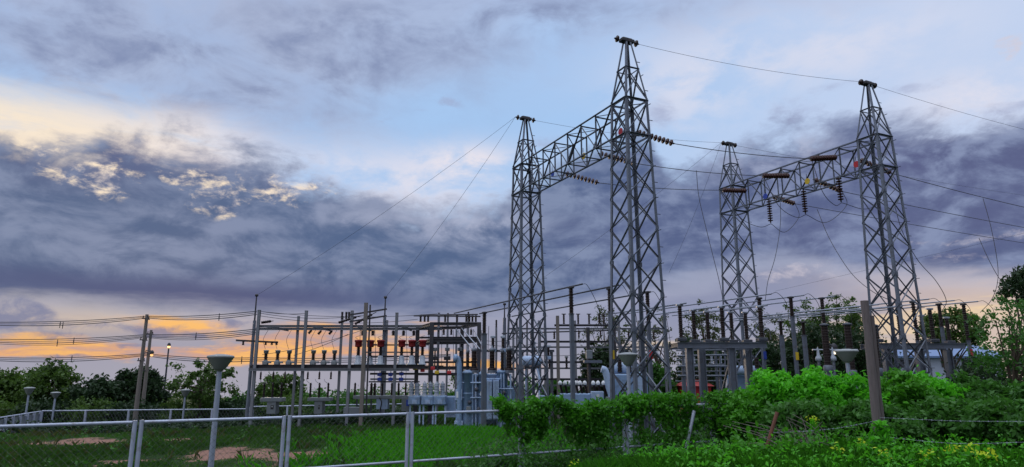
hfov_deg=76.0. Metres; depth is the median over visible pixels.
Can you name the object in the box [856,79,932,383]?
lattice tower
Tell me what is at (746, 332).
switch insulator
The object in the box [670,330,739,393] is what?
tree
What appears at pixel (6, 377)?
tree
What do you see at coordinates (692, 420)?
leaning pipe
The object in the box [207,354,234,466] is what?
street lamp
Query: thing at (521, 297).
bus tube
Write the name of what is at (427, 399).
circuit breaker
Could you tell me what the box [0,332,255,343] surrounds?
overhead cable
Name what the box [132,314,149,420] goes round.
utility pole
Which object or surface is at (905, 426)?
bush
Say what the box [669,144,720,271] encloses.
guy wire
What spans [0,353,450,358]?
overhead cable
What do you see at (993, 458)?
flowering weed
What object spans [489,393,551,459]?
climbing vine
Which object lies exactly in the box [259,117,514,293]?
guy wire
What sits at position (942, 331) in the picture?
bus column
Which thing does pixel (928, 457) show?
flowering weed
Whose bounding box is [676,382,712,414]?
shed
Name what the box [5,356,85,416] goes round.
tree
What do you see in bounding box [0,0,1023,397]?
sky
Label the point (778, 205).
jumper wire
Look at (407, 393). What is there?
shrub
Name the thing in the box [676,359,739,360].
bus tube
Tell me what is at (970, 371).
tree
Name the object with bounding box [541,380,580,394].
tree
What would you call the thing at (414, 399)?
circuit breaker
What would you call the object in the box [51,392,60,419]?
street lamp
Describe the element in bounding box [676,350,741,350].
bus tube
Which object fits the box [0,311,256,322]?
overhead cable
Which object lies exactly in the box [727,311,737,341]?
switch insulator
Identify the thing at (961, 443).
barbed wire
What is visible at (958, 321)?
tree
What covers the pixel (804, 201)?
insulator string
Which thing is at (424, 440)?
lush grass
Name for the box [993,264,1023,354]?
tree
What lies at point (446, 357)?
post switch
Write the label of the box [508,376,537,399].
tree
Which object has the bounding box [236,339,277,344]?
line crossarm
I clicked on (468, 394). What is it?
power transformer
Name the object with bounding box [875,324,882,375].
voltage transformer
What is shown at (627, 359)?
street lamp
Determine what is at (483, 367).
bus column
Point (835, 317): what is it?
tree
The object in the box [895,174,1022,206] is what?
conductor
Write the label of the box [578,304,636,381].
tree
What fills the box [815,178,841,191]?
insulator string
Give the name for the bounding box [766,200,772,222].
insulator string
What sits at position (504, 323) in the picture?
lightning mast
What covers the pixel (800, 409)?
bush
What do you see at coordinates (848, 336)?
voltage transformer
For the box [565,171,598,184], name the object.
insulator string
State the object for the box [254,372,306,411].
tree
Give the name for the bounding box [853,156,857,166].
phase disc
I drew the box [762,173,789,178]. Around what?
insulator string
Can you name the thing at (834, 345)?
lit lamp
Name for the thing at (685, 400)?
climbing vine
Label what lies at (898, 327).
switch insulator
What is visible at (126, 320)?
overhead cable
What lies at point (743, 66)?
shield wire
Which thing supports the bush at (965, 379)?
on the ground at (221, 453)
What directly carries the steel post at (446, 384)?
on the ground at (221, 453)
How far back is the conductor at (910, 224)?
48.66 m
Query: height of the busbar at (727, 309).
0.078 m
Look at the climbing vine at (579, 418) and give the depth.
15.44 m
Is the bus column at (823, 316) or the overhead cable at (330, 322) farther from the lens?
the overhead cable at (330, 322)
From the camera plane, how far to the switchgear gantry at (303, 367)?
39.45 m
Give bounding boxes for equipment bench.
[343,395,408,421]
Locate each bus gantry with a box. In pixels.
[413,314,480,424]
[502,316,618,418]
[509,319,667,393]
[682,341,742,407]
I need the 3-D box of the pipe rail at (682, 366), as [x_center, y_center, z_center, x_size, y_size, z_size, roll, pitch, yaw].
[11.639,9.691,38.881,3.512,3.670,0.210,0,-12,0]
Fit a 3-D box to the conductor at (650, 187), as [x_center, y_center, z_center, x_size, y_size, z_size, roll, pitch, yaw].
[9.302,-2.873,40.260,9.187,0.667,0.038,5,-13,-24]
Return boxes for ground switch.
[815,347,821,369]
[831,347,836,374]
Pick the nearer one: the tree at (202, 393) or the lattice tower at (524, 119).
the lattice tower at (524, 119)
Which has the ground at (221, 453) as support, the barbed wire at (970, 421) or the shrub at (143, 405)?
the shrub at (143, 405)
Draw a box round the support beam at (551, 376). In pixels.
[487,350,553,415]
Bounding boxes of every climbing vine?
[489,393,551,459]
[512,409,533,463]
[538,389,639,457]
[617,388,722,454]
[704,387,771,439]
[857,420,903,451]
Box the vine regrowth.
[677,417,949,455]
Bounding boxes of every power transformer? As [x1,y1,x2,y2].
[453,345,514,426]
[601,356,647,403]
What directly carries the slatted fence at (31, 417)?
on the ground at (221, 453)
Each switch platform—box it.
[668,342,767,434]
[859,343,966,380]
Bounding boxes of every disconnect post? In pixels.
[490,336,495,351]
[500,336,505,351]
[545,345,550,359]
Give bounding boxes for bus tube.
[454,283,582,313]
[479,284,618,313]
[511,291,650,316]
[625,293,771,313]
[655,295,803,313]
[672,296,834,315]
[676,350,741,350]
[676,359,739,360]
[676,380,723,381]
[724,308,860,321]
[733,304,878,318]
[749,298,928,316]
[751,306,902,320]
[774,300,953,317]
[779,301,977,319]
[812,349,857,350]
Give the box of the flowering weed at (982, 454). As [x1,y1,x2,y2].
[974,450,990,463]
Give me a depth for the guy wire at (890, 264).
55.58 m
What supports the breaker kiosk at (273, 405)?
on the ground at (221, 453)
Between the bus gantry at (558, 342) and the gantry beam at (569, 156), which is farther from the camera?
the bus gantry at (558, 342)
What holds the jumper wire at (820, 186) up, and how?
hanging from the insulator string at (823, 158)
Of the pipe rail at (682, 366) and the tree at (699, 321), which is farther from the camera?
the tree at (699, 321)
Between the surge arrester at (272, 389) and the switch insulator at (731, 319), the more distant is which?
the surge arrester at (272, 389)
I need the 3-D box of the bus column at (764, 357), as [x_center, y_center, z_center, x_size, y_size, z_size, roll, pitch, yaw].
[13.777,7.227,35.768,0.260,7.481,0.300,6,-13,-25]
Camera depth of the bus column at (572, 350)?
31.20 m
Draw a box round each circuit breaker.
[408,381,421,424]
[421,381,433,423]
[433,381,446,423]
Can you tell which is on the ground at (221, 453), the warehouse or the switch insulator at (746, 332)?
the warehouse
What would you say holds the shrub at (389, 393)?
on the ground at (221, 453)
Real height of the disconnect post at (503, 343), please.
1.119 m
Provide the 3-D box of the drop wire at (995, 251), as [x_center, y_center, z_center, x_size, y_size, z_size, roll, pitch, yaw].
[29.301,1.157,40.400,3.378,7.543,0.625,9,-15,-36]
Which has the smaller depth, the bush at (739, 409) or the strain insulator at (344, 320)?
the bush at (739, 409)
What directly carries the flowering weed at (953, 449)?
on the ground at (221, 453)
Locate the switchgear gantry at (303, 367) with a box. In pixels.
[248,310,456,426]
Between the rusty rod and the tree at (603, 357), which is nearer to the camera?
the rusty rod
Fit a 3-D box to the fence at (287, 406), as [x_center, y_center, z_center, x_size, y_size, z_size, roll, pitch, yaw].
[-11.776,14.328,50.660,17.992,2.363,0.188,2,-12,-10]
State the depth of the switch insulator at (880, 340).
35.37 m
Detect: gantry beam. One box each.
[520,105,629,191]
[732,140,878,210]
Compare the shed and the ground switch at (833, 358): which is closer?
the ground switch at (833, 358)
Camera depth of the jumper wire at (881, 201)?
37.63 m
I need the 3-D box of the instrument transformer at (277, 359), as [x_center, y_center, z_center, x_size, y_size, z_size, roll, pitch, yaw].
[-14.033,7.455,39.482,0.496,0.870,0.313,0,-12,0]
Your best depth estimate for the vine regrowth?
12.43 m
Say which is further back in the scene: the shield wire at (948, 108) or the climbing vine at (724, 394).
the shield wire at (948, 108)
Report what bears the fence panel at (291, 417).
on the ground at (221, 453)
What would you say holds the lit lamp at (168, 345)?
on the ground at (221, 453)
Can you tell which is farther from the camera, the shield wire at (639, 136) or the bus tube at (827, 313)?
the shield wire at (639, 136)
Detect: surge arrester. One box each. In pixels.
[262,383,265,397]
[271,383,273,397]
[280,383,282,397]
[309,383,311,397]
[318,383,320,397]
[370,383,372,394]
[373,383,376,394]
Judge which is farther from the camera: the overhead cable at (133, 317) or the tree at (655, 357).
the tree at (655, 357)
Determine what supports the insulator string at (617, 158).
attached to the gantry beam at (569, 156)
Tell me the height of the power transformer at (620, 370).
3.283 m
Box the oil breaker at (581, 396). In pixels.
[539,381,606,406]
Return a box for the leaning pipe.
[685,410,695,452]
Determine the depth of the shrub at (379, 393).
60.84 m
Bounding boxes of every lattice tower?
[506,115,550,424]
[609,35,674,443]
[719,141,761,387]
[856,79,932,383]
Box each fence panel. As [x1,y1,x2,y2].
[0,420,137,466]
[134,416,285,466]
[284,412,409,466]
[409,410,521,466]
[522,406,625,466]
[625,403,712,454]
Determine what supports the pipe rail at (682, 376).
on the ground at (221, 453)
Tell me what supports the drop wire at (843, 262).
attached to the lattice tower at (880, 167)
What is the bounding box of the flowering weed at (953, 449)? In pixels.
[944,444,959,455]
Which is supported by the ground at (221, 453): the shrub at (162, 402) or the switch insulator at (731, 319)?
the shrub at (162, 402)
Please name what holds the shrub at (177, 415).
on the ground at (221, 453)
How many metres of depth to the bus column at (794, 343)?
35.60 m
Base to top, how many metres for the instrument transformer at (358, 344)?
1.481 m
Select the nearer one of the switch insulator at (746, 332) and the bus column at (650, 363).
the bus column at (650, 363)
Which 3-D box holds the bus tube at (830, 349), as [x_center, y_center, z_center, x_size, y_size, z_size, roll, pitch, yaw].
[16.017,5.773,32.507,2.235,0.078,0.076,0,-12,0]
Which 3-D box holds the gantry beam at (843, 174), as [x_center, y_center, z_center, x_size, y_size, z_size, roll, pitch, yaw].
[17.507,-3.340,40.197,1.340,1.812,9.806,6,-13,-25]
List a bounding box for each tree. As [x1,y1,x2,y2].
[0,366,23,406]
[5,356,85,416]
[61,372,133,414]
[110,363,172,411]
[159,358,241,422]
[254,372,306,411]
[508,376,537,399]
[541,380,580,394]
[577,340,617,398]
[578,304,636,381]
[636,308,678,373]
[639,361,677,403]
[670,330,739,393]
[682,299,720,370]
[737,333,803,378]
[748,308,787,367]
[775,297,831,373]
[777,319,866,377]
[817,292,862,355]
[821,320,903,382]
[837,296,863,356]
[912,304,989,369]
[936,346,1023,385]
[956,294,1023,390]
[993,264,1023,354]
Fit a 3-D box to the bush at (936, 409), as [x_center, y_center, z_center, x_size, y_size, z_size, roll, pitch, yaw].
[9.187,3.988,13.677,1.738,1.211,2.527,0,-12,0]
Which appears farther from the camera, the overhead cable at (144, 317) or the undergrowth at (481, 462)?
the overhead cable at (144, 317)
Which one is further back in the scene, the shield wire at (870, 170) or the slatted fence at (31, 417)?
the shield wire at (870, 170)
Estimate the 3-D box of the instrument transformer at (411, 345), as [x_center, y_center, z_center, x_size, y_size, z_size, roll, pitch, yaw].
[-6.011,7.156,39.545,0.536,1.481,0.536,12,-17,-44]
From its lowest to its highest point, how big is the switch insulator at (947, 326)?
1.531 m
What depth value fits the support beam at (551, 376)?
45.40 m
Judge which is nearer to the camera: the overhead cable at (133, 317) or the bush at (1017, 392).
the bush at (1017, 392)
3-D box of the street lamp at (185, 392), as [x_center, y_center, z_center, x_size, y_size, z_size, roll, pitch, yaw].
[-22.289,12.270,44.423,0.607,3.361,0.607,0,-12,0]
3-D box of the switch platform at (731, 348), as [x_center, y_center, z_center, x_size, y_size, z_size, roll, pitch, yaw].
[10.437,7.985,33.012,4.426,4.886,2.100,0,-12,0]
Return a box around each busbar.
[461,328,479,349]
[613,302,686,313]
[650,305,728,315]
[682,305,767,315]
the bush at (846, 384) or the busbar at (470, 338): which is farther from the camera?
the busbar at (470, 338)
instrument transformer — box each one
[262,350,270,364]
[274,350,282,364]
[285,350,294,364]
[310,350,318,364]
[321,350,329,364]
[331,350,339,364]
[353,340,361,364]
[366,340,374,364]
[376,340,386,364]
[397,340,407,364]
[407,340,417,364]
[418,340,428,364]
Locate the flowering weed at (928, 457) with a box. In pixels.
[918,449,937,462]
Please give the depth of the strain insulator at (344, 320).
40.71 m
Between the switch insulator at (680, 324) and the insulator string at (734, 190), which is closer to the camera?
the switch insulator at (680, 324)
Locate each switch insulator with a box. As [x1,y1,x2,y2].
[676,304,686,341]
[689,309,699,341]
[703,311,713,341]
[718,306,728,341]
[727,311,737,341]
[741,311,752,341]
[756,306,767,341]
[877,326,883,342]
[894,308,907,342]
[917,315,927,342]
[926,308,939,342]
[943,317,955,342]
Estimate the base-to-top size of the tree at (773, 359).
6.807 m
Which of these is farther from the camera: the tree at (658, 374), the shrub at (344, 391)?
the shrub at (344, 391)
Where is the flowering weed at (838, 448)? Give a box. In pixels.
[830,442,843,453]
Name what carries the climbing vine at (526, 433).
attached to the fence panel at (558, 450)
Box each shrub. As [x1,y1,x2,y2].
[0,396,33,419]
[2,391,75,422]
[44,396,124,427]
[99,394,167,423]
[147,397,182,415]
[151,398,228,419]
[203,391,268,422]
[224,390,254,410]
[256,388,313,419]
[298,387,333,410]
[304,390,375,412]
[322,389,368,401]
[353,390,417,410]
[359,386,401,405]
[401,383,448,406]
[420,388,456,408]
[448,370,493,391]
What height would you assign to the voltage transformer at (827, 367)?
5.477 m
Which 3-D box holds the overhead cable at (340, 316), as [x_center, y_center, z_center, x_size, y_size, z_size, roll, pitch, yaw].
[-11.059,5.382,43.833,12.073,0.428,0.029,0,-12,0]
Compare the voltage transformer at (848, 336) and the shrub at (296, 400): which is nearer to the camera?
the voltage transformer at (848, 336)
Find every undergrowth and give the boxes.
[4,403,427,433]
[456,427,756,466]
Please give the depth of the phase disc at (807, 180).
38.78 m
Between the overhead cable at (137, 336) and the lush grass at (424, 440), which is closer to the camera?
the lush grass at (424, 440)
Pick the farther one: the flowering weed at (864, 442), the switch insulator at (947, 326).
the switch insulator at (947, 326)
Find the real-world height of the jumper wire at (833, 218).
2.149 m
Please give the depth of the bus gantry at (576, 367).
52.24 m
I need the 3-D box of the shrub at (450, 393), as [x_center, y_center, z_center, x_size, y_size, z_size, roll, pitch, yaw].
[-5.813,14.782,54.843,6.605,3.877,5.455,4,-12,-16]
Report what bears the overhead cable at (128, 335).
attached to the utility pole at (139, 379)
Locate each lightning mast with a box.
[245,294,257,416]
[379,296,386,412]
[503,303,505,369]
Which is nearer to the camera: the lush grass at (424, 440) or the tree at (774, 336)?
the lush grass at (424, 440)
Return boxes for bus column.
[481,312,486,426]
[568,286,575,403]
[606,288,615,434]
[645,291,655,434]
[756,297,766,369]
[777,320,786,373]
[787,296,799,375]
[799,321,809,369]
[818,297,825,322]
[909,301,920,342]
[935,303,945,349]
[960,303,972,361]
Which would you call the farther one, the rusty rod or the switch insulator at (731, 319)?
the switch insulator at (731, 319)
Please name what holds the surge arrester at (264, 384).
on the breaker kiosk at (273, 405)
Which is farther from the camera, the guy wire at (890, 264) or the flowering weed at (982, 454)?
the guy wire at (890, 264)
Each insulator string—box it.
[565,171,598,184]
[599,151,631,164]
[635,130,674,145]
[721,188,746,192]
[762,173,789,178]
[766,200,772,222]
[774,196,795,204]
[801,189,807,213]
[810,155,836,160]
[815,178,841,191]
[836,178,843,201]
[860,158,891,174]
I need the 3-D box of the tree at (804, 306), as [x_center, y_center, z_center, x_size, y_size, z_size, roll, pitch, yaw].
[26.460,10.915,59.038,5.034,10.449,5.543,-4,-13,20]
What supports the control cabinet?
attached to the circuit breaker at (441, 399)
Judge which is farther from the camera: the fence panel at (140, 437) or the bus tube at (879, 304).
the bus tube at (879, 304)
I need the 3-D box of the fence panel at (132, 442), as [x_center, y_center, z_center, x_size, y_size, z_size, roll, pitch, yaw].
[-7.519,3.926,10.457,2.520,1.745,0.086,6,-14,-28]
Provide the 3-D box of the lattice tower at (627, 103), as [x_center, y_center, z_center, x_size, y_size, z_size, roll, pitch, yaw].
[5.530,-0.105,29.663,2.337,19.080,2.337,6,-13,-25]
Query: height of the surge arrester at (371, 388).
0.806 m
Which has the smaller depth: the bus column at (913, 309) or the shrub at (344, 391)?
the bus column at (913, 309)
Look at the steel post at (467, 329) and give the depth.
48.49 m
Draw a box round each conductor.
[601,183,691,189]
[636,163,761,175]
[675,143,809,158]
[798,204,1022,242]
[843,191,1023,227]
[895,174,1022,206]
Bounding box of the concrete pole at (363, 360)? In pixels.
[349,303,386,424]
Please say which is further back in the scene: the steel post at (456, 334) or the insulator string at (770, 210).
the steel post at (456, 334)
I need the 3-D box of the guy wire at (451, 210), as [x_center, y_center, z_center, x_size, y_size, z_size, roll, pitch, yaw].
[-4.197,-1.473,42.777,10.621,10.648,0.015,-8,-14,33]
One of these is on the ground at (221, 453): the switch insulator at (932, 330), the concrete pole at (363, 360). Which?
the concrete pole at (363, 360)
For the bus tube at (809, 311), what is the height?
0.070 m
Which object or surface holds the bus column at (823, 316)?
on the ground at (221, 453)
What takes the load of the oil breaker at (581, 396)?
on the ground at (221, 453)
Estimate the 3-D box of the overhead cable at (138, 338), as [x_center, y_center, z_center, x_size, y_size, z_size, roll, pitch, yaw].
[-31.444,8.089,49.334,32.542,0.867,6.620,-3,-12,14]
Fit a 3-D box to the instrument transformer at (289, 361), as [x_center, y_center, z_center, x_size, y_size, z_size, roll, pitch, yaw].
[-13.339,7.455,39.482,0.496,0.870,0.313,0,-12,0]
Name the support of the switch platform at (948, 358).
on the ground at (221, 453)
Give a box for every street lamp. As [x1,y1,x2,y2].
[24,387,34,415]
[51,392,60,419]
[181,389,189,418]
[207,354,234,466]
[618,352,637,443]
[834,349,858,374]
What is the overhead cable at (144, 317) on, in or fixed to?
attached to the utility pole at (139, 379)
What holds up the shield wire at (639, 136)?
attached to the lattice tower at (735, 233)
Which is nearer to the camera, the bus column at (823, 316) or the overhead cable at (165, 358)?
the bus column at (823, 316)
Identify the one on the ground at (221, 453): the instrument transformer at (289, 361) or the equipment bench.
the equipment bench
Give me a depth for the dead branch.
12.61 m
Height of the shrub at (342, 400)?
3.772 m
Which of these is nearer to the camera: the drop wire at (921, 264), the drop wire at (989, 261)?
the drop wire at (921, 264)
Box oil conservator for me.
[522,356,541,403]
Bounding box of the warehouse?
[822,345,1001,383]
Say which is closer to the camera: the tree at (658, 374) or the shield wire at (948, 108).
the shield wire at (948, 108)
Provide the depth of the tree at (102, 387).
57.19 m
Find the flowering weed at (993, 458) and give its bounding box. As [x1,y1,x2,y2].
[985,448,1005,464]
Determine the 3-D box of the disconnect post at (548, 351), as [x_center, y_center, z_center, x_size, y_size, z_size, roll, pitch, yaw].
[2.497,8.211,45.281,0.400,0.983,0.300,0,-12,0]
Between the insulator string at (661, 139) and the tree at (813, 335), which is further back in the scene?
the tree at (813, 335)
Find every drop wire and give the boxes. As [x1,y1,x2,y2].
[586,284,603,339]
[696,170,723,303]
[765,202,780,299]
[817,209,890,300]
[894,205,946,310]
[979,238,1013,295]
[980,199,997,312]
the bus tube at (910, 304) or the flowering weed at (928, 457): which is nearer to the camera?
the flowering weed at (928, 457)
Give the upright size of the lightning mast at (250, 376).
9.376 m
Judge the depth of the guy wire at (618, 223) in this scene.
46.68 m
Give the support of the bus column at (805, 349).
on the ground at (221, 453)
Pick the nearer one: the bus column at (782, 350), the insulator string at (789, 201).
the bus column at (782, 350)
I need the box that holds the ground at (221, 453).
[18,397,717,466]
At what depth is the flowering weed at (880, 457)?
10.09 m
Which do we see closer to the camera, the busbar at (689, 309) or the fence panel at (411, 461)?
the fence panel at (411, 461)
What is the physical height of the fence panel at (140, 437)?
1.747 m
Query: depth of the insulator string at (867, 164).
37.55 m
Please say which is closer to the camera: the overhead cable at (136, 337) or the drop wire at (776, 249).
the drop wire at (776, 249)
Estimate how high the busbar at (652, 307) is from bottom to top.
0.078 m
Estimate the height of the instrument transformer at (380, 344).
1.481 m
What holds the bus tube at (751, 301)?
attached to the bus column at (764, 357)
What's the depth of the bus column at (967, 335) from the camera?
39.45 m
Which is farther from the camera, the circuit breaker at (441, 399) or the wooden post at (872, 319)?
the circuit breaker at (441, 399)
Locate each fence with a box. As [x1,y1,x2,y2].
[0,411,41,432]
[40,408,254,427]
[249,402,456,416]
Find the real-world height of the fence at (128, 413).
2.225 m
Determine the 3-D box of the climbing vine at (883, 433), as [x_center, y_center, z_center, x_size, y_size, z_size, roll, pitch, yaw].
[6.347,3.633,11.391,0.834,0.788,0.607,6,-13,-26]
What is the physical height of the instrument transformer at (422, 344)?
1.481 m
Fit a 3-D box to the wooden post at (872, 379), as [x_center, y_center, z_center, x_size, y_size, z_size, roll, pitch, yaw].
[6.441,2.734,11.691,0.168,3.071,0.144,0,-12,0]
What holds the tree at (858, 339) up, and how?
on the ground at (221, 453)
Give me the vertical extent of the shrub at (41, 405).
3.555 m
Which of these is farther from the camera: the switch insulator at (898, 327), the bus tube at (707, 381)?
the bus tube at (707, 381)
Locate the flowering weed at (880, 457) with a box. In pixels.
[873,447,892,466]
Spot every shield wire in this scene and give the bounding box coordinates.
[540,121,719,142]
[639,44,858,81]
[741,146,1018,194]
[879,87,1021,128]
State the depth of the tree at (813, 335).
53.30 m
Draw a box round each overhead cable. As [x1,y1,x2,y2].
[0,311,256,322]
[0,314,256,325]
[0,329,255,339]
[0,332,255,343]
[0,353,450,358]
[0,354,450,360]
[0,355,450,362]
[6,334,252,344]
[22,330,255,341]
[44,313,252,323]
[261,311,429,316]
[261,313,363,318]
[262,330,361,354]
[263,316,416,322]
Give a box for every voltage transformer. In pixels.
[819,323,833,376]
[842,322,857,387]
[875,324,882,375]
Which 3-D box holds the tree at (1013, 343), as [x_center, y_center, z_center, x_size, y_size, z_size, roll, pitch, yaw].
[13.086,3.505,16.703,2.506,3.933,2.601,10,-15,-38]
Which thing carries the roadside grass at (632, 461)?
on the ground at (221, 453)
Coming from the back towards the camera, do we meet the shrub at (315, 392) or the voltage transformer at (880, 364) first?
the shrub at (315, 392)
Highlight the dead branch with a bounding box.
[723,414,846,446]
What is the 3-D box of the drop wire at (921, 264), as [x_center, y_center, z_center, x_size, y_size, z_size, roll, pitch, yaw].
[22.888,1.365,36.409,4.081,5.682,0.464,7,-14,-32]
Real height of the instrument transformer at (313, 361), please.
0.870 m
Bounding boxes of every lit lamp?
[162,343,170,408]
[829,343,837,353]
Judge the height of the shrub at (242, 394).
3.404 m
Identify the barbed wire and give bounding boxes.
[880,417,1023,421]
[886,437,1016,443]
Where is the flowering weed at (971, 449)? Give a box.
[964,442,978,464]
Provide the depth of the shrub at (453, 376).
62.01 m
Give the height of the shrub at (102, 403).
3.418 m
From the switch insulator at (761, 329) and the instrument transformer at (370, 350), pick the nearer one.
the switch insulator at (761, 329)
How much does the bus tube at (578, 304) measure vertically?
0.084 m
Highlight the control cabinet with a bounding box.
[446,396,455,416]
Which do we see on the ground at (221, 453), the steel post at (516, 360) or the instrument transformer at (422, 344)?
the steel post at (516, 360)
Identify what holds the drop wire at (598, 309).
hanging from the bus tube at (521, 297)
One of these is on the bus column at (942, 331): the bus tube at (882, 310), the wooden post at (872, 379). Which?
the bus tube at (882, 310)
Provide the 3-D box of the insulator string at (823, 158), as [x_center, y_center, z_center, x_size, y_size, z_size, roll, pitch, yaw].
[17.386,-4.211,36.579,2.248,0.322,0.330,-5,-8,-27]
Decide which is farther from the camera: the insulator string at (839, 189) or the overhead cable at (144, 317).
the overhead cable at (144, 317)
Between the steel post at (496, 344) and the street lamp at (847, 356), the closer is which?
the street lamp at (847, 356)
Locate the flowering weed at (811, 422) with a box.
[805,415,820,438]
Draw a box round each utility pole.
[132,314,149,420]
[141,330,152,402]
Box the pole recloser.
[583,350,601,392]
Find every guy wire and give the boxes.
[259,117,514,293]
[388,121,512,293]
[517,146,716,295]
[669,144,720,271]
[777,233,1022,290]
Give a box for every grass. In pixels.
[0,407,716,466]
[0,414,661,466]
[234,421,679,466]
[560,434,1023,466]
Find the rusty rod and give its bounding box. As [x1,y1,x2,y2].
[766,411,778,447]
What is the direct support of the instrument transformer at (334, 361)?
on the switchgear gantry at (303, 367)
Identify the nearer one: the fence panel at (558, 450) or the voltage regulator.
the fence panel at (558, 450)
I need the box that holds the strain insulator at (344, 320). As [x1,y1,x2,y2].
[338,316,359,323]
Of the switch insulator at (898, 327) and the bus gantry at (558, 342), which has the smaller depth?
the switch insulator at (898, 327)
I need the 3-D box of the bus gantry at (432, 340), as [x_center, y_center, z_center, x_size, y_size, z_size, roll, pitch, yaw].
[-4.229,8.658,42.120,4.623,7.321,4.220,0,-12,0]
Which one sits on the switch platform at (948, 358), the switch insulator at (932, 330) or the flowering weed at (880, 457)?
the switch insulator at (932, 330)
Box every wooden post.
[860,300,881,447]
[870,316,884,426]
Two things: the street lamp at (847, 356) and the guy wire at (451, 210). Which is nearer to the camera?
the street lamp at (847, 356)
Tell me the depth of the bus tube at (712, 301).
38.83 m
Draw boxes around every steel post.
[445,313,448,394]
[454,329,457,395]
[467,312,468,348]
[495,320,496,373]
[516,318,517,401]
[526,321,527,398]
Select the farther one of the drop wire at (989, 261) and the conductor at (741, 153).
the drop wire at (989, 261)
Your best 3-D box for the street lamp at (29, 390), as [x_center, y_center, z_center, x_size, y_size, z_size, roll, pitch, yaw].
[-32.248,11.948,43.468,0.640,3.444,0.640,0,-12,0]
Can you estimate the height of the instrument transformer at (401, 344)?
1.481 m
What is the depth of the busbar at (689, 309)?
34.68 m
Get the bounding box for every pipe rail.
[677,354,726,391]
[677,365,726,389]
[677,375,724,407]
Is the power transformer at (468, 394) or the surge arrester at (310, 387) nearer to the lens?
the power transformer at (468, 394)
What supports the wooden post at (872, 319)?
on the ground at (221, 453)
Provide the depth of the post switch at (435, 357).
43.15 m
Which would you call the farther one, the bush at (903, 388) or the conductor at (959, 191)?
the conductor at (959, 191)
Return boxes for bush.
[712,385,771,445]
[741,367,796,435]
[755,395,854,444]
[768,364,848,437]
[814,370,890,411]
[826,398,937,443]
[868,367,950,412]
[904,395,996,445]
[909,365,969,401]
[948,369,1009,400]
[952,392,1023,448]
[958,378,1023,401]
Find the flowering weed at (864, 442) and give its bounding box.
[855,438,867,449]
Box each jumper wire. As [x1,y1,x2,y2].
[723,191,769,226]
[764,178,805,217]
[806,192,846,222]
[811,160,840,205]
[841,173,896,208]
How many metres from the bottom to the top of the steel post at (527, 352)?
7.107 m
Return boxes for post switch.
[433,348,437,365]
[444,348,450,365]
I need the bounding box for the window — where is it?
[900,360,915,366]
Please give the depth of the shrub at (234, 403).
54.20 m
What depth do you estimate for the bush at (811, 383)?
15.69 m
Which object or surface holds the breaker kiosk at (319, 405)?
on the ground at (221, 453)
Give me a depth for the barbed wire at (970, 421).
10.80 m
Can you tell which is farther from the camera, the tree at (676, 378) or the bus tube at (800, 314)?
the tree at (676, 378)
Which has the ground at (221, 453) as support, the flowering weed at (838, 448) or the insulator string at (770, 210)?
the flowering weed at (838, 448)
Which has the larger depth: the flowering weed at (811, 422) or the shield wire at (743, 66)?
the shield wire at (743, 66)
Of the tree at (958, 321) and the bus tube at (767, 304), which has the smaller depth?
the bus tube at (767, 304)
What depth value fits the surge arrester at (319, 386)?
40.13 m
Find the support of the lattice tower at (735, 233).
on the ground at (221, 453)
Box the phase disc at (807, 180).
[805,174,809,183]
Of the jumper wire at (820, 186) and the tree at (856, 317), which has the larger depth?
the tree at (856, 317)
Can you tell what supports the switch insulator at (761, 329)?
on the switch platform at (731, 348)
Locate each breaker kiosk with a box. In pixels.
[260,397,285,425]
[307,397,332,423]
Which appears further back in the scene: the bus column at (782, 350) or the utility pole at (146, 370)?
the utility pole at (146, 370)
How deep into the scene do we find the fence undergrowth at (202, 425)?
39.67 m
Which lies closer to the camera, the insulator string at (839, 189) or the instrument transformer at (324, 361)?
the insulator string at (839, 189)
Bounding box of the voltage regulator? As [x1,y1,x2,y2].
[726,358,758,398]
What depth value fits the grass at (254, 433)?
28.58 m
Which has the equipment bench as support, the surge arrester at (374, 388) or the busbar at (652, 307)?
the surge arrester at (374, 388)
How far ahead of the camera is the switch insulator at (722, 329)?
32.68 m
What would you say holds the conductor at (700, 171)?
attached to the insulator string at (776, 175)
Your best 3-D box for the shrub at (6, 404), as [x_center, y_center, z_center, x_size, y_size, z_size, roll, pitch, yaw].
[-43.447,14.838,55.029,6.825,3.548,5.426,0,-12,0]
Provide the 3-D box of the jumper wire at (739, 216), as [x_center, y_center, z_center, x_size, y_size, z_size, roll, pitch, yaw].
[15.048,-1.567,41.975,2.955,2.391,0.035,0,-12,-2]
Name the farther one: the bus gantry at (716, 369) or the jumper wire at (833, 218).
the bus gantry at (716, 369)
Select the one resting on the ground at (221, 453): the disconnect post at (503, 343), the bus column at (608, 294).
the bus column at (608, 294)
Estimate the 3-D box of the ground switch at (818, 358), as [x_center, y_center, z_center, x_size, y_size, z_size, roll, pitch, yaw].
[15.167,7.843,32.071,0.320,4.500,0.304,0,-12,0]
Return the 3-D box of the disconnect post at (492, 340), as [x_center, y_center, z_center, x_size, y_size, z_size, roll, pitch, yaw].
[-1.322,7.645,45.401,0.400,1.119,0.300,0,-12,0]
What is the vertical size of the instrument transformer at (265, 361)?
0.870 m

